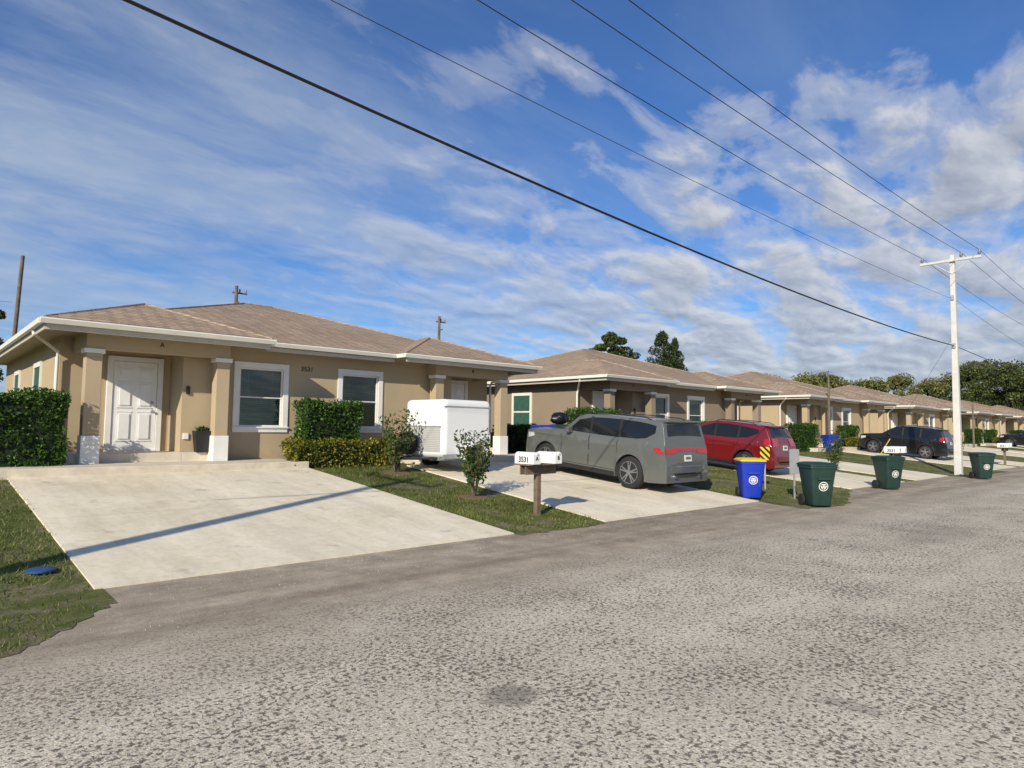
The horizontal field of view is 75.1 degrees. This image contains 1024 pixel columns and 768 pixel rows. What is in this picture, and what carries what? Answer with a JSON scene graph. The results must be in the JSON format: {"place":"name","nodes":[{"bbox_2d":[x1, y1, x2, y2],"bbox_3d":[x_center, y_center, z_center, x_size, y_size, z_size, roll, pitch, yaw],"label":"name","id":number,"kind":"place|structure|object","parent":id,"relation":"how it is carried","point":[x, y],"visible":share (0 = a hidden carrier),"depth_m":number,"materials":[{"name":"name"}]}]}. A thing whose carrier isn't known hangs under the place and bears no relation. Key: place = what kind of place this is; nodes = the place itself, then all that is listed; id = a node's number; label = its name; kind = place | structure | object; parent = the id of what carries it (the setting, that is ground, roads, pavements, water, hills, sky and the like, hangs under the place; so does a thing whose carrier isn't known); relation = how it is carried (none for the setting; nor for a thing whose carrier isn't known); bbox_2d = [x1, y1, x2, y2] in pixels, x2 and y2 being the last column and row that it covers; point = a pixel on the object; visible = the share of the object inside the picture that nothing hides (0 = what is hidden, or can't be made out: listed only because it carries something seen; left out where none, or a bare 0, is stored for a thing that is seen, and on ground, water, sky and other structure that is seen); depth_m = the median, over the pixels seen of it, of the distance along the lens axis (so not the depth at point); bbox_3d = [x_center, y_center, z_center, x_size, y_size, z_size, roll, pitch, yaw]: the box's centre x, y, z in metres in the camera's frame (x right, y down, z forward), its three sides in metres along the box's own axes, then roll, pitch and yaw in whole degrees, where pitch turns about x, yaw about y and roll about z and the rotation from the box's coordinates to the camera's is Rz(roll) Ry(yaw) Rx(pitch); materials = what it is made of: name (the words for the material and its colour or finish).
{"place":"outdoors","nodes":[
{"label":"outdoors","id":0,"kind":"place"},
{"bbox_2d":[7,468,513,588],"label":"driveway","id":1,"kind":"structure","parent":0,"point":[112,531],"depth_m":10.13,"materials":[{"name":"concrete"}]},
{"bbox_2d":[0,303,542,463],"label":"duplex house","id":2,"kind":"structure","parent":0,"point":[143,382],"depth_m":16.27,"materials":[{"name":"beige paint"}]},
{"bbox_2d":[13,370,20,396],"bbox_3d":[-14.898,0.410,19.989,0.040,1.600,1.240,4,-5,-42],"label":"side window","id":3,"kind":"structure","parent":2,"relation":"in","point":[17,375],"depth_m":19.97,"materials":[{"name":"beige paint"}]},
{"bbox_2d":[32,361,42,391],"bbox_3d":[-12.131,0.249,16.968,0.040,1.600,1.240,4,-5,-42],"label":"side window","id":4,"kind":"structure","parent":2,"relation":"in","point":[37,367],"depth_m":16.93,"materials":[{"name":"beige paint"}]},
{"bbox_2d":[103,355,163,451],"bbox_3d":[-8.870,0.471,15.648,1.180,2.210,0.130,4,-5,-42],"label":"door","id":5,"kind":"structure","parent":2,"relation":"in","point":[134,390],"depth_m":15.64,"materials":[{"name":"white paint"}]},
{"bbox_2d":[192,426,210,451],"bbox_3d":[-7.261,1.277,15.591,0.381,0.637,0.276,4,-5,-42],"label":"planter box","id":6,"kind":"object","parent":2,"relation":"on","point":[201,435],"visible":1,"depth_m":15.50,"materials":[{"name":"black plastic"}]},
{"bbox_2d":[231,361,289,431],"bbox_3d":[-6.365,0.343,16.798,1.430,1.740,0.305,4,-5,-42],"label":"window","id":7,"kind":"structure","parent":2,"relation":"in","point":[258,404],"depth_m":16.76,"materials":[{"name":"glass"}]},
{"bbox_2d":[337,369,382,432],"bbox_3d":[-4.307,0.493,18.675,1.450,1.740,0.305,4,-5,-42],"label":"window","id":8,"kind":"structure","parent":2,"relation":"in","point":[366,387],"depth_m":18.78,"materials":[{"name":"glass"}]},
{"bbox_2d":[451,380,467,399],"bbox_3d":[-1.934,0.975,21.973,1.180,2.210,0.130,4,-5,-42],"label":"door","id":9,"kind":"structure","parent":2,"relation":"in","point":[459,389],"depth_m":22.19,"materials":[{"name":"white paint"}]},
{"bbox_2d":[0,466,1023,767],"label":"road","id":10,"kind":"structure","parent":0,"point":[852,620],"depth_m":5.00,"materials":[{"name":"asphalt"}]},
{"bbox_2d":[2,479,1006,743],"bbox_3d":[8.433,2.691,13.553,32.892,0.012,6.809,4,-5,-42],"label":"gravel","id":11,"kind":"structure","parent":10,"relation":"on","point":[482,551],"depth_m":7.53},
{"bbox_2d":[870,455,905,488],"bbox_3d":[11.278,2.654,20.003,0.630,1.000,0.851,1,-4,-7],"label":"wheeled bin","id":12,"kind":"object","parent":10,"relation":"on","point":[888,469],"visible":1,"depth_m":19.70,"materials":[{"name":"green plastic"}]},
{"bbox_2d":[968,452,995,478],"bbox_3d":[17.596,3.060,24.944,0.630,1.000,0.851,0,-4,8],"label":"wheeled bin","id":13,"kind":"object","parent":10,"relation":"on","point":[982,463],"visible":1,"depth_m":24.64,"materials":[{"name":"green plastic"}]},
{"bbox_2d":[0,446,1023,655],"bbox_3d":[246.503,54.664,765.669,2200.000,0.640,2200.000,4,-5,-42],"label":"ground","id":14,"kind":"structure","parent":0,"point":[79,581],"depth_m":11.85,"materials":[{"name":"plant"}]},
{"bbox_2d":[0,309,6,381],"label":"broadleaf tree","id":15,"kind":"object","parent":14,"relation":"on","point":[2,314],"visible":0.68,"depth_m":30.17,"materials":[{"name":"green plant"}]},
{"bbox_2d":[12,255,24,336],"bbox_3d":[-24.776,-1.669,33.038,0.240,9.600,0.240,7,-7,-42],"label":"wooden pole","id":16,"kind":"object","parent":14,"relation":"on","point":[17,303],"visible":0.36,"depth_m":33.22,"materials":[{"name":"brown wood"}]},
{"bbox_2d":[0,385,71,466],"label":"hedge","id":17,"kind":"object","parent":14,"relation":"on","point":[32,426],"visible":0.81,"depth_m":12.88,"materials":[{"name":"green plant"}]},
{"bbox_2d":[24,566,55,573],"bbox_3d":[-5.055,1.990,7.138,0.280,0.035,0.280,4,-5,-42],"label":"valve cover","id":18,"kind":"object","parent":14,"relation":"on","point":[40,569],"visible":1,"depth_m":7.07,"materials":[{"name":"blue plastic"}]},
{"bbox_2d":[0,588,116,657],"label":"verge","id":19,"kind":"structure","parent":14,"relation":"on","point":[97,599],"depth_m":5.87,"materials":[{"name":"plant"}]},
{"bbox_2d":[0,459,308,479],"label":"walkway","id":20,"kind":"structure","parent":14,"relation":"on","point":[70,469],"depth_m":13.67,"materials":[{"name":"concrete"}]},
{"bbox_2d":[232,286,246,302],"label":"wooden pole","id":21,"kind":"object","parent":14,"relation":"on","point":[236,292],"visible":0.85,"depth_m":40.50,"materials":[{"name":"brown wood"}]},
{"bbox_2d":[379,470,411,474],"bbox_3d":[-2.844,2.167,16.243,0.824,0.075,0.793,1,-4,-2],"label":"mulch bed","id":22,"kind":"object","parent":14,"relation":"on","point":[388,472],"visible":0.91,"depth_m":16.20,"materials":[{"name":"brown wood"}]},
{"bbox_2d":[378,409,417,471],"bbox_3d":[-2.771,1.399,16.300,0.976,1.613,1.144,2,-4,-17],"label":"young shrub","id":23,"kind":"object","parent":22,"relation":"on","point":[394,444],"visible":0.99,"depth_m":16.27,"materials":[{"name":"green plant"}]},
{"bbox_2d":[436,316,445,339],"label":"wooden pole","id":24,"kind":"object","parent":14,"relation":"on","point":[439,321],"visible":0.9,"depth_m":51.33,"materials":[{"name":"brown wood"}]},
{"bbox_2d":[396,453,514,463],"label":"walkway","id":25,"kind":"structure","parent":14,"relation":"on","point":[503,457],"depth_m":19.71,"materials":[{"name":"concrete"}]},
{"bbox_2d":[530,425,555,428],"bbox_3d":[1.005,1.849,22.178,0.611,0.970,0.825,2,-4,-22],"label":"recycling bin","id":26,"kind":"object","parent":25,"relation":"on","point":[536,426],"visible":0.2,"depth_m":21.89,"materials":[{"name":"blue plastic"}]},
{"bbox_2d":[551,424,567,427],"bbox_3d":[1.595,1.868,22.579,0.630,1.000,0.851,2,-4,-12],"label":"wheeled bin","id":27,"kind":"object","parent":25,"relation":"on","point":[561,425],"visible":0.09,"depth_m":22.23,"materials":[{"name":"green plastic"}]},
{"bbox_2d":[550,412,568,423],"bbox_3d":[1.612,1.161,22.570,0.630,0.420,0.618,2,-4,-22],"label":"rubbish bag","id":28,"kind":"object","parent":27,"relation":"on","point":[559,418],"visible":0.91,"depth_m":22.38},
{"bbox_2d":[456,494,489,499],"bbox_3d":[-0.773,2.324,13.661,0.697,0.062,0.690,4,-5,-42],"label":"mulch bed","id":29,"kind":"object","parent":14,"relation":"on","point":[471,496],"visible":0.85,"depth_m":13.61,"materials":[{"name":"brown wood"}]},
{"bbox_2d":[453,428,493,495],"bbox_3d":[-0.806,1.621,13.737,0.810,1.481,0.997,0,-4,4],"label":"young shrub","id":30,"kind":"object","parent":14,"relation":"on","point":[470,466],"visible":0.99,"depth_m":13.62,"materials":[{"name":"green plant"}]},
{"bbox_2d":[491,423,537,452],"bbox_3d":[0.064,2.133,26.148,0.899,1.266,2.168,4,-5,-42],"label":"hedge","id":31,"kind":"object","parent":14,"relation":"on","point":[517,437],"visible":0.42,"depth_m":25.62,"materials":[{"name":"green plant"}]},
{"bbox_2d":[513,451,562,515],"bbox_3d":[0.497,1.891,12.338,0.880,1.278,0.520,4,-5,-42],"label":"mailbox stand","id":32,"kind":"object","parent":14,"relation":"on","point":[537,464],"visible":0.98,"depth_m":12.28,"materials":[{"name":"brown wood"}]},
{"bbox_2d":[516,522,603,534],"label":"verge","id":33,"kind":"structure","parent":14,"relation":"on","point":[548,530],"depth_m":11.12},
{"bbox_2d":[564,406,622,424],"bbox_3d":[2.990,1.741,24.224,2.325,1.888,1.150,4,-5,-42],"label":"hedge","id":34,"kind":"object","parent":14,"relation":"on","point":[578,411],"visible":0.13,"depth_m":23.80,"materials":[{"name":"green plant"}]},
{"bbox_2d":[589,331,640,358],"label":"pine tree","id":35,"kind":"object","parent":14,"relation":"on","point":[612,341],"visible":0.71,"depth_m":69.93,"materials":[{"name":"green plant"}]},
{"bbox_2d":[487,349,781,446],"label":"duplex house","id":36,"kind":"structure","parent":14,"relation":"on","point":[579,378],"depth_m":28.30,"materials":[{"name":"beige paint"}]},
{"bbox_2d":[511,393,531,425],"bbox_3d":[0.412,1.181,28.405,0.040,1.600,1.240,4,-5,-42],"label":"side window","id":37,"kind":"structure","parent":36,"relation":"in","point":[521,412],"depth_m":28.41,"materials":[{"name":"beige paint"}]},
{"bbox_2d":[592,391,603,409],"bbox_3d":[3.673,1.403,27.085,1.180,2.210,0.130,4,-5,-42],"label":"door","id":38,"kind":"structure","parent":36,"relation":"in","point":[597,396],"depth_m":26.97,"materials":[{"name":"white paint"}]},
{"bbox_2d":[656,393,669,418],"bbox_3d":[6.177,1.275,28.236,1.430,1.740,0.305,4,-5,-42],"label":"window","id":39,"kind":"structure","parent":36,"relation":"in","point":[662,400],"depth_m":28.43,"materials":[{"name":"glass"}]},
{"bbox_2d":[687,396,704,420],"bbox_3d":[8.236,1.425,30.113,1.450,1.740,0.305,4,-5,-42],"label":"window","id":40,"kind":"structure","parent":36,"relation":"in","point":[694,403],"depth_m":30.14,"materials":[{"name":"glass"}]},
{"bbox_2d":[644,330,678,368],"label":"casuarina tree","id":41,"kind":"object","parent":14,"relation":"on","point":[660,340],"visible":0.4,"depth_m":76.30,"materials":[{"name":"green plant"}]},
{"bbox_2d":[670,337,688,371],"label":"casuarina tree","id":42,"kind":"object","parent":14,"relation":"on","point":[675,350],"visible":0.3,"depth_m":78.25,"materials":[{"name":"green plant"}]},
{"bbox_2d":[734,457,766,497],"bbox_3d":[5.894,2.329,16.506,0.630,1.000,0.850,0,-4,6],"label":"recycling bin","id":43,"kind":"object","parent":14,"relation":"on","point":[750,473],"visible":0.98,"depth_m":16.18,"materials":[{"name":"blue plastic"}]},
{"bbox_2d":[760,447,769,489],"bbox_3d":[6.965,2.362,18.328,0.260,1.260,0.026,1,-4,3],"label":"object marker","id":44,"kind":"object","parent":14,"relation":"on","point":[765,453],"visible":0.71,"depth_m":18.34,"materials":[{"name":"metal"}]},
{"bbox_2d":[783,422,819,450],"bbox_3d":[15.531,2.809,35.653,2.325,1.567,1.150,4,-5,-42],"label":"hedge","id":45,"kind":"object","parent":14,"relation":"on","point":[803,436],"visible":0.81,"depth_m":35.09,"materials":[{"name":"green plant"}]},
{"bbox_2d":[760,490,850,508],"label":"verge","id":46,"kind":"structure","parent":14,"relation":"on","point":[792,503],"depth_m":15.95,"materials":[{"name":"plant"}]},
{"bbox_2d":[789,449,799,498],"bbox_3d":[7.067,2.349,16.657,0.300,1.450,0.022,2,-4,-17],"label":"street sign","id":47,"kind":"object","parent":46,"relation":"on","point":[794,459],"visible":0.96,"depth_m":16.66,"materials":[{"name":"metal"}]},
{"bbox_2d":[796,461,837,505],"bbox_3d":[6.926,2.274,15.151,0.630,1.000,0.851,1,-4,0],"label":"wheeled bin","id":48,"kind":"object","parent":46,"relation":"on","point":[817,478],"visible":1,"depth_m":14.83,"materials":[{"name":"green plastic"}]},
{"bbox_2d":[791,374,831,388],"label":"broadleaf tree","id":49,"kind":"object","parent":14,"relation":"on","point":[813,380],"visible":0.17,"depth_m":93.07,"materials":[{"name":"green plant"}]},
{"bbox_2d":[726,371,898,446],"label":"duplex house","id":50,"kind":"structure","parent":14,"relation":"on","point":[796,402],"depth_m":39.08,"materials":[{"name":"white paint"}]},
{"bbox_2d":[786,405,796,426],"bbox_3d":[16.216,2.335,38.523,1.180,2.210,0.130,4,-5,-42],"label":"door","id":51,"kind":"structure","parent":50,"relation":"in","point":[791,412],"depth_m":38.54,"materials":[{"name":"white paint"}]},
{"bbox_2d":[830,407,832,434],"bbox_3d":[18.720,2.207,39.673,1.430,1.740,0.305,4,-5,-42],"label":"window","id":52,"kind":"structure","parent":50,"relation":"in","point":[831,408],"depth_m":40.00,"materials":[{"name":"white paint"}]},
{"bbox_2d":[842,407,850,425],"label":"window","id":53,"kind":"structure","parent":50,"relation":"in","point":[846,420],"depth_m":41.61,"materials":[{"name":"white paint"}]},
{"bbox_2d":[796,371,832,388],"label":"broadleaf tree","id":54,"kind":"object","parent":14,"relation":"on","point":[820,375],"visible":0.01,"depth_m":107.10,"materials":[{"name":"green plant"}]},
{"bbox_2d":[820,435,836,450],"bbox_3d":[16.929,3.169,35.601,0.567,0.900,0.766,2,-4,-17],"label":"recycling bin","id":55,"kind":"object","parent":14,"relation":"on","point":[828,440],"visible":0.32,"depth_m":35.35,"materials":[{"name":"blue plastic"}]},
{"bbox_2d":[815,371,845,388],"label":"broadleaf tree","id":56,"kind":"object","parent":14,"relation":"on","point":[835,382],"visible":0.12,"depth_m":97.04,"materials":[{"name":"green plant"}]},
{"bbox_2d":[816,429,844,464],"bbox_3d":[12.197,2.494,25.064,0.976,1.613,1.144,2,-4,-17],"label":"young shrub","id":57,"kind":"object","parent":14,"relation":"on","point":[835,453],"visible":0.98,"depth_m":25.04,"materials":[{"name":"green plant"}]},
{"bbox_2d":[808,447,859,451],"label":"walkway","id":58,"kind":"structure","parent":14,"relation":"on","point":[818,449],"depth_m":35.43,"materials":[{"name":"concrete"}]},
{"bbox_2d":[827,374,830,434],"bbox_3d":[17.583,1.691,36.912,0.160,4.500,0.160,4,-5,-42],"label":"wooden pole","id":59,"kind":"object","parent":58,"relation":"on","point":[828,396],"visible":0.66,"depth_m":36.90,"materials":[{"name":"brown wood"}]},
{"bbox_2d":[836,424,860,446],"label":"hedge","id":60,"kind":"object","parent":14,"relation":"on","point":[850,430],"visible":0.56,"depth_m":39.78,"materials":[{"name":"green plant"}]},
{"bbox_2d":[845,437,867,449],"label":"shrub","id":61,"kind":"object","parent":14,"relation":"on","point":[854,442],"visible":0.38,"depth_m":38.88,"materials":[{"name":"yellow plant"}]},
{"bbox_2d":[852,376,904,395],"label":"broadleaf tree","id":62,"kind":"object","parent":14,"relation":"on","point":[876,385],"visible":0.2,"depth_m":105.40,"materials":[{"name":"green plant"}]},
{"bbox_2d":[884,446,906,455],"bbox_3d":[13.558,2.841,23.502,0.880,1.278,0.520,4,-5,-42],"label":"mailbox stand","id":63,"kind":"object","parent":14,"relation":"on","point":[895,450],"visible":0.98,"depth_m":23.38,"materials":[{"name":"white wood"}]},
{"bbox_2d":[833,385,968,432],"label":"duplex house","id":64,"kind":"structure","parent":14,"relation":"on","point":[925,412],"depth_m":50.33,"materials":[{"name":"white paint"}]},
{"bbox_2d":[891,413,897,427],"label":"door","id":65,"kind":"structure","parent":64,"relation":"in","point":[894,416],"depth_m":49.89,"materials":[{"name":"white paint"}]},
{"bbox_2d":[929,414,934,427],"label":"window","id":66,"kind":"structure","parent":64,"relation":"in","point":[931,419],"depth_m":53.12,"materials":[{"name":"white paint"}]},
{"bbox_2d":[883,372,921,395],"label":"broadleaf tree","id":67,"kind":"object","parent":14,"relation":"on","point":[899,383],"visible":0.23,"depth_m":108.92,"materials":[{"name":"green plant"}]},
{"bbox_2d":[905,377,943,398],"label":"broadleaf tree","id":68,"kind":"object","parent":14,"relation":"on","point":[932,379],"visible":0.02,"depth_m":121.67,"materials":[{"name":"green plant"}]},
{"bbox_2d":[909,379,950,397],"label":"broadleaf tree","id":69,"kind":"object","parent":14,"relation":"on","point":[934,386],"visible":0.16,"depth_m":111.41,"materials":[{"name":"green plant"}]},
{"bbox_2d":[920,249,981,474],"bbox_3d":[18.211,-0.694,27.436,0.350,9.440,2.200,4,-5,-42],"label":"utility pole","id":70,"kind":"object","parent":14,"relation":"on","point":[957,444],"visible":0.95,"depth_m":27.33,"materials":[{"name":"concrete"}]},
{"bbox_2d":[122,0,953,345],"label":"telephone cable","id":71,"kind":"object","parent":70,"relation":"attached to","point":[180,24],"visible":1,"depth_m":8.67,"materials":[{"name":"rubber"}]},
{"bbox_2d":[331,0,948,297],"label":"neutral line","id":72,"kind":"object","parent":70,"relation":"attached to","point":[587,128],"visible":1,"depth_m":11.71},
{"bbox_2d":[477,0,921,258],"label":"power line","id":73,"kind":"object","parent":70,"relation":"attached to","point":[663,112],"visible":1,"depth_m":13.90,"materials":[{"name":"metal"}]},
{"bbox_2d":[571,0,959,251],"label":"power line","id":74,"kind":"object","parent":70,"relation":"attached to","point":[736,111],"visible":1,"depth_m":13.91,"materials":[{"name":"metal"}]},
{"bbox_2d":[629,0,977,248],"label":"power line","id":75,"kind":"object","parent":70,"relation":"attached to","point":[774,107],"visible":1,"depth_m":13.71,"materials":[{"name":"metal"}]},
{"bbox_2d":[923,372,987,401],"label":"broadleaf tree","id":76,"kind":"object","parent":14,"relation":"on","point":[948,378],"visible":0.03,"depth_m":115.25,"materials":[{"name":"green plant"}]},
{"bbox_2d":[903,394,1014,442],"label":"duplex house","id":77,"kind":"structure","parent":14,"relation":"on","point":[986,418],"depth_m":64.03,"materials":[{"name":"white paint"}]},
{"bbox_2d":[939,392,989,405],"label":"broadleaf tree","id":78,"kind":"object","parent":14,"relation":"on","point":[966,395],"visible":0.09,"depth_m":105.50,"materials":[{"name":"green plant"}]},
{"bbox_2d":[963,428,983,445],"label":"hedge","id":79,"kind":"object","parent":14,"relation":"on","point":[978,436],"visible":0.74,"depth_m":58.01,"materials":[{"name":"green plant"}]},
{"bbox_2d":[972,402,974,446],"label":"wooden pole","id":80,"kind":"object","parent":14,"relation":"on","point":[973,434],"visible":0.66,"depth_m":52.60,"materials":[{"name":"brown wood"}]},
{"bbox_2d":[938,362,1023,405],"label":"broadleaf tree","id":81,"kind":"object","parent":14,"relation":"on","point":[970,373],"visible":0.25,"depth_m":110.78,"materials":[{"name":"green plant"}]},
{"bbox_2d":[950,359,1023,407],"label":"broadleaf tree","id":82,"kind":"object","parent":14,"relation":"on","point":[986,362],"visible":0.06,"depth_m":115.55,"materials":[{"name":"green plant"}]},
{"bbox_2d":[984,429,997,442],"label":"hedge","id":83,"kind":"object","parent":14,"relation":"on","point":[989,434],"visible":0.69,"depth_m":62.65,"materials":[{"name":"green plant"}]},
{"bbox_2d":[961,400,1023,434],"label":"duplex house","id":84,"kind":"structure","parent":14,"relation":"on","point":[1016,422],"depth_m":72.94,"materials":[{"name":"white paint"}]},
{"bbox_2d":[967,359,1023,410],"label":"broadleaf tree","id":85,"kind":"object","parent":14,"relation":"on","point":[1002,377],"visible":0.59,"depth_m":103.70,"materials":[{"name":"green plant"}]},
{"bbox_2d":[997,443,1011,464],"bbox_3d":[25.776,3.729,34.780,0.880,1.278,0.520,4,-5,-42],"label":"mailbox stand","id":86,"kind":"object","parent":14,"relation":"on","point":[1004,447],"visible":0.97,"depth_m":34.70,"materials":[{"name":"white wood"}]},
{"bbox_2d":[991,362,1023,407],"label":"broadleaf tree","id":87,"kind":"object","parent":14,"relation":"on","point":[997,394],"visible":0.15,"depth_m":108.92,"materials":[{"name":"green plant"}]},
{"bbox_2d":[991,405,1023,411],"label":"duplex house","id":88,"kind":"structure","parent":14,"relation":"on","point":[1002,407],"depth_m":89.82,"materials":[{"name":"brown paint"}]},
{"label":"mulch bed","id":89,"kind":"structure","parent":14,"relation":"on","visible":0},
{"bbox_2d":[291,396,364,445],"bbox_3d":[-4.774,1.227,17.335,1.807,1.808,0.899,4,-5,-42],"label":"hedge","id":90,"kind":"object","parent":89,"relation":"on","point":[337,419],"visible":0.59,"depth_m":17.06,"materials":[{"name":"green plant"}]},
{"bbox_2d":[279,436,389,468],"bbox_3d":[-4.354,1.710,16.744,2.839,0.825,0.820,4,-5,-42],"label":"shrub","id":91,"kind":"object","parent":89,"relation":"on","point":[332,454],"visible":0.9,"depth_m":16.52,"materials":[{"name":"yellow plant"}]},
{"bbox_2d":[0,0,1023,405],"label":"sky","id":92,"kind":"structure","parent":0,"point":[146,158],"materials":[{"name":"blue"}]},
{"bbox_2d":[407,461,757,521],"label":"driveway","id":93,"kind":"structure","parent":0,"point":[600,497],"depth_m":15.58,"materials":[{"name":"concrete"}]},
{"bbox_2d":[398,399,491,470],"bbox_3d":[-1.956,1.313,17.238,1.960,1.800,2.490,-3,-5,43],"label":"cargo trailer","id":94,"kind":"object","parent":93,"relation":"on","point":[438,423],"visible":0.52,"depth_m":16.85,"materials":[{"name":"metal"}]},
{"bbox_2d":[526,412,707,487],"bbox_3d":[2.700,1.658,18.012,2.179,1.793,4.918,4,0,-42],"label":"parked car","id":95,"kind":"object","parent":93,"relation":"on","point":[633,450],"visible":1,"depth_m":16.61,"materials":[{"name":"grey paint"}]},
{"bbox_2d":[707,461,904,488],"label":"driveway","id":96,"kind":"structure","parent":0,"point":[849,480],"depth_m":22.47,"materials":[{"name":"concrete"}]},
{"bbox_2d":[700,419,795,470],"bbox_3d":[7.511,2.058,23.329,2.063,1.690,4.459,4,0,-42],"label":"parked car","id":97,"kind":"object","parent":96,"relation":"on","point":[727,441],"visible":0.63,"depth_m":22.08,"materials":[{"name":"red paint"}]},
{"bbox_2d":[799,456,946,479],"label":"driveway","id":98,"kind":"structure","parent":0,"point":[869,469],"depth_m":26.43,"materials":[{"name":"concrete"}]},
{"bbox_2d":[842,450,1014,469],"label":"driveway","id":99,"kind":"structure","parent":0,"point":[936,460],"depth_m":35.07,"materials":[{"name":"concrete"}]},
{"bbox_2d":[859,425,953,458],"bbox_3d":[21.653,3.086,36.498,2.063,1.690,4.413,4,0,-42],"label":"parked car","id":100,"kind":"object","parent":99,"relation":"on","point":[925,442],"visible":0.92,"depth_m":35.48,"materials":[{"name":"black paint"}]},
{"bbox_2d":[909,453,1023,465],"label":"driveway","id":101,"kind":"structure","parent":0,"point":[1014,463],"depth_m":37.50,"materials":[{"name":"concrete"}]},
{"bbox_2d":[962,448,1023,456],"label":"driveway","id":102,"kind":"structure","parent":0,"point":[995,452],"depth_m":47.11,"materials":[{"name":"concrete"}]},
{"bbox_2d":[962,446,1023,453],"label":"driveway","id":103,"kind":"structure","parent":0,"point":[994,449],"depth_m":51.49,"materials":[{"name":"concrete"}]},
{"bbox_2d":[998,431,1023,445],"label":"parked car","id":104,"kind":"object","parent":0,"point":[1016,439],"visible":0.94,"depth_m":59.15,"materials":[{"name":"black paint"}]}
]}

